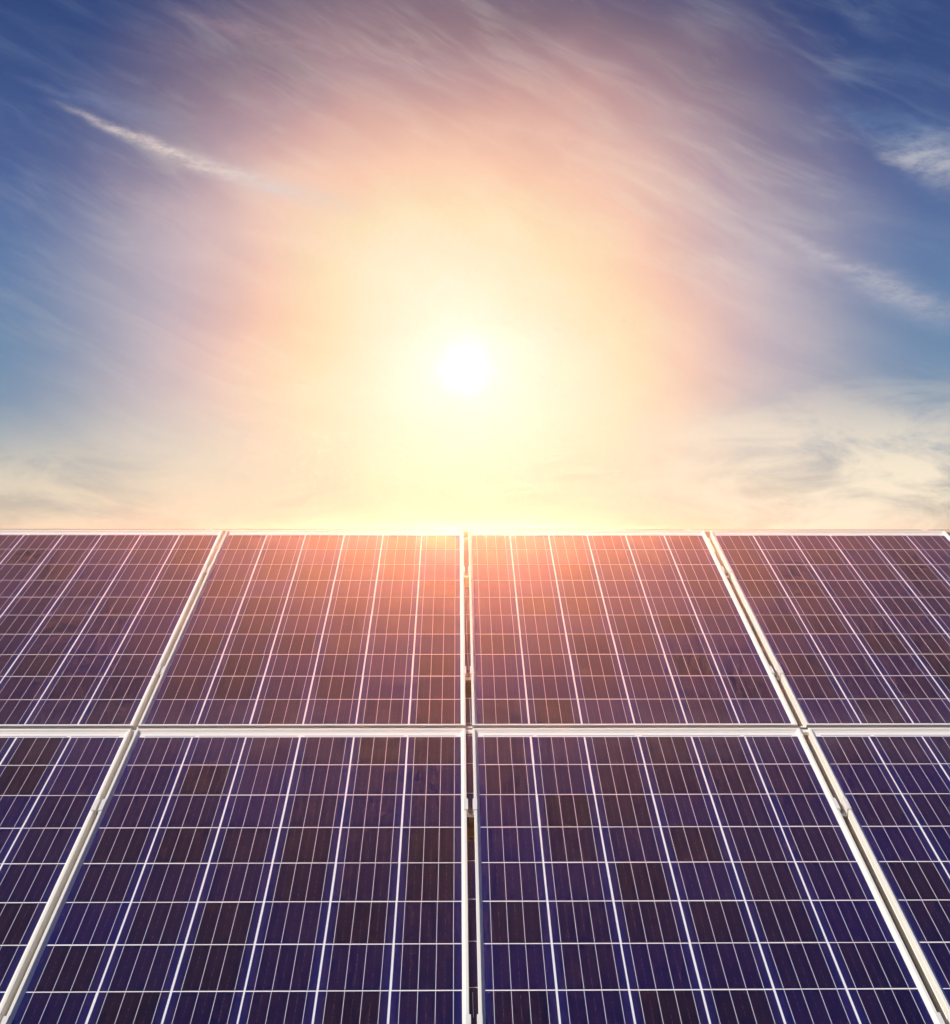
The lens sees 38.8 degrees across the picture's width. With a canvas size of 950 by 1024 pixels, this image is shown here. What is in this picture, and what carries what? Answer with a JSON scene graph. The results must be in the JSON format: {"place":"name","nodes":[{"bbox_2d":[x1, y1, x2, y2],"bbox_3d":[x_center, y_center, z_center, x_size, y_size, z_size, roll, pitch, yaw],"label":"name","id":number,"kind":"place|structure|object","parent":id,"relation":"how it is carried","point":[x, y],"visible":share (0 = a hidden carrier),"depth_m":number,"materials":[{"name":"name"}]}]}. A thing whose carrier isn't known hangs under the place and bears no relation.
{"place":"outdoors","nodes":[
{"label":"outdoors","id":0,"kind":"place"},
{"bbox_2d":[0,0,949,538],"label":"sky","id":1,"kind":"structure","parent":0,"point":[265,264],"materials":[{"name":"blue"}]},
{"bbox_3d":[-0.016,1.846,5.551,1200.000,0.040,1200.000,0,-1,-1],"label":"ground","id":2,"kind":"structure","parent":0,"visible":0},
{"bbox_2d":[464,553,937,1011],"bbox_3d":[-0.013,1.002,4.083,4.174,1.739,3.168,0,-1,-1],"label":"mounting frame","id":3,"kind":"object","parent":2,"relation":"on","point":[470,831],"visible":0.11,"depth_m":3.66,"materials":[{"name":"metal"}]},
{"bbox_2d":[0,1016,9,1023],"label":"panel clamp","id":4,"kind":"object","parent":3,"relation":"attached to","point":[4,1019],"visible":1,"depth_m":2.85,"materials":[{"name":"silver metal"}]},
{"bbox_2d":[0,729,132,1020],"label":"solar panel","id":5,"kind":"object","parent":3,"relation":"attached to","point":[55,784],"visible":0.99,"depth_m":3.59,"materials":[{"name":"blue glass"}]},
{"bbox_2d":[91,799,106,817],"bbox_3d":[-1.014,0.813,3.642,0.030,0.051,0.054,0,20,-1],"label":"panel clamp","id":6,"kind":"object","parent":3,"relation":"attached to","point":[97,806],"visible":0.84,"depth_m":3.63,"materials":[{"name":"silver metal"}]},
{"bbox_2d":[0,530,223,729],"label":"solar panel","id":7,"kind":"object","parent":3,"relation":"attached to","point":[92,622],"visible":1,"depth_m":4.79,"materials":[{"name":"blue glass"}]},
{"bbox_2d":[0,529,204,529],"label":"edge trim","id":8,"kind":"structure","parent":7,"relation":"attached to","point":[102,529],"depth_m":5.62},
{"bbox_2d":[154,666,166,679],"bbox_3d":[-1.024,0.538,4.396,0.030,0.051,0.054,0,20,-1],"label":"panel clamp","id":9,"kind":"object","parent":3,"relation":"attached to","point":[159,671],"visible":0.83,"depth_m":4.38,"materials":[{"name":"silver metal"}]},
{"bbox_2d":[202,566,211,576],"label":"panel clamp","id":10,"kind":"object","parent":3,"relation":"attached to","point":[205,570],"visible":0.84,"depth_m":5.19,"materials":[{"name":"silver metal"}]},
{"bbox_2d":[7,728,468,1023],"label":"solar panel","id":11,"kind":"object","parent":3,"relation":"attached to","point":[268,875],"visible":1,"depth_m":3.30,"materials":[{"name":"blue glass"}]},
{"bbox_2d":[138,530,465,728],"bbox_3d":[-0.531,0.379,4.838,0.985,0.045,1.653,0,20,-1],"label":"solar panel","id":12,"kind":"object","parent":3,"relation":"attached to","point":[323,629],"visible":1,"depth_m":4.65,"materials":[{"name":"blue glass"}]},
{"bbox_2d":[213,529,446,534],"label":"edge trim","id":13,"kind":"structure","parent":12,"relation":"attached to","point":[224,530],"depth_m":5.63,"materials":[{"name":"silver metal"}]},
{"bbox_2d":[464,537,471,725],"bbox_3d":[-0.028,0.375,4.833,0.019,0.028,1.588,0,21,-1],"label":"filler strip","id":14,"kind":"object","parent":12,"relation":"attached to","point":[467,648],"visible":1,"depth_m":4.69,"materials":[{"name":"brown metal"}]},
{"bbox_2d":[462,566,470,581],"bbox_3d":[-0.033,0.244,5.218,0.037,0.051,0.054,0,20,-1],"label":"panel clamp","id":15,"kind":"object","parent":3,"relation":"attached to","point":[469,570],"visible":1,"depth_m":5.20,"materials":[{"name":"silver metal"}]},
{"bbox_2d":[463,666,473,684],"bbox_3d":[-0.022,0.539,4.409,0.037,0.051,0.054,0,20,-1],"label":"panel clamp","id":16,"kind":"object","parent":3,"relation":"attached to","point":[468,678],"visible":1,"depth_m":4.39,"materials":[{"name":"silver metal"}]},
{"bbox_2d":[464,798,476,821],"bbox_3d":[-0.013,0.814,3.655,0.037,0.051,0.054,0,20,-1],"label":"panel clamp","id":17,"kind":"object","parent":3,"relation":"attached to","point":[470,815],"visible":1,"depth_m":3.64,"materials":[{"name":"silver metal"}]},
{"bbox_2d":[465,1014,482,1023],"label":"panel clamp","id":18,"kind":"object","parent":3,"relation":"attached to","point":[468,1018],"visible":1,"depth_m":2.86,"materials":[{"name":"silver metal"}]},
{"bbox_2d":[468,530,797,727],"bbox_3d":[0.474,0.380,4.851,0.985,0.045,1.653,0,20,-1],"label":"solar panel","id":19,"kind":"object","parent":3,"relation":"attached to","point":[610,629],"visible":1,"depth_m":4.66,"materials":[{"name":"blue glass"}]},
{"bbox_2d":[455,529,683,536],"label":"edge trim","id":20,"kind":"structure","parent":19,"relation":"attached to","point":[465,532],"depth_m":5.64,"materials":[{"name":"silver metal"}]},
{"bbox_2d":[798,726,808,734],"bbox_3d":[0.990,0.659,4.067,0.025,0.010,0.040,0,20,-1],"label":"joint spacer","id":21,"kind":"object","parent":19,"relation":"attached to","point":[804,730],"visible":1,"depth_m":4.06,"materials":[{"name":"silver metal"}]},
{"bbox_2d":[472,728,938,1023],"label":"solar panel","id":22,"kind":"object","parent":3,"relation":"attached to","point":[672,875],"visible":1,"depth_m":3.31,"materials":[{"name":"blue glass"}]},
{"bbox_2d":[466,734,477,1023],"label":"filler strip","id":23,"kind":"object","parent":22,"relation":"attached to","point":[473,980],"visible":1,"depth_m":3.26,"materials":[{"name":"black metal"}]},
{"bbox_2d":[466,726,471,733],"bbox_3d":[-0.018,0.659,4.054,0.019,0.010,0.040,0,20,-1],"label":"joint spacer","id":24,"kind":"object","parent":23,"relation":"on","point":[468,729],"visible":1,"depth_m":4.05,"materials":[{"name":"silver metal"}]},
{"bbox_2d":[720,566,732,577],"bbox_3d":[0.975,0.245,5.232,0.042,0.051,0.054,0,20,-1],"label":"panel clamp","id":25,"kind":"object","parent":3,"relation":"attached to","point":[729,571],"visible":0.87,"depth_m":5.22,"materials":[{"name":"silver metal"}]},
{"bbox_2d":[768,666,783,679],"bbox_3d":[0.985,0.540,4.423,0.042,0.051,0.054,0,20,-1],"label":"panel clamp","id":26,"kind":"object","parent":3,"relation":"attached to","point":[779,671],"visible":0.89,"depth_m":4.41,"materials":[{"name":"silver metal"}]},
{"bbox_2d":[709,530,949,736],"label":"solar panel","id":27,"kind":"object","parent":3,"relation":"attached to","point":[851,628],"visible":1,"depth_m":4.83,"materials":[{"name":"blue glass"}]},
{"bbox_2d":[691,529,921,537],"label":"edge trim","id":28,"kind":"structure","parent":27,"relation":"attached to","point":[707,532],"depth_m":5.66,"materials":[{"name":"silver metal"}]},
{"bbox_2d":[927,529,949,535],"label":"edge trim","id":29,"kind":"structure","parent":27,"relation":"attached to","point":[947,531],"depth_m":5.66,"materials":[{"name":"silver metal"}]},
{"bbox_2d":[831,798,851,815],"bbox_3d":[0.995,0.815,3.669,0.042,0.051,0.054,0,20,-1],"label":"panel clamp","id":30,"kind":"object","parent":3,"relation":"attached to","point":[845,805],"visible":0.89,"depth_m":3.65,"materials":[{"name":"silver metal"}]},
{"bbox_2d":[807,728,949,1023],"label":"solar panel","id":31,"kind":"object","parent":3,"relation":"attached to","point":[892,785],"visible":1,"depth_m":3.61,"materials":[{"name":"blue glass"}]},
{"bbox_2d":[934,1012,949,1023],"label":"panel clamp","id":32,"kind":"object","parent":3,"relation":"attached to","point":[939,1017],"visible":0.95,"depth_m":2.88,"materials":[{"name":"silver metal"}]}
]}

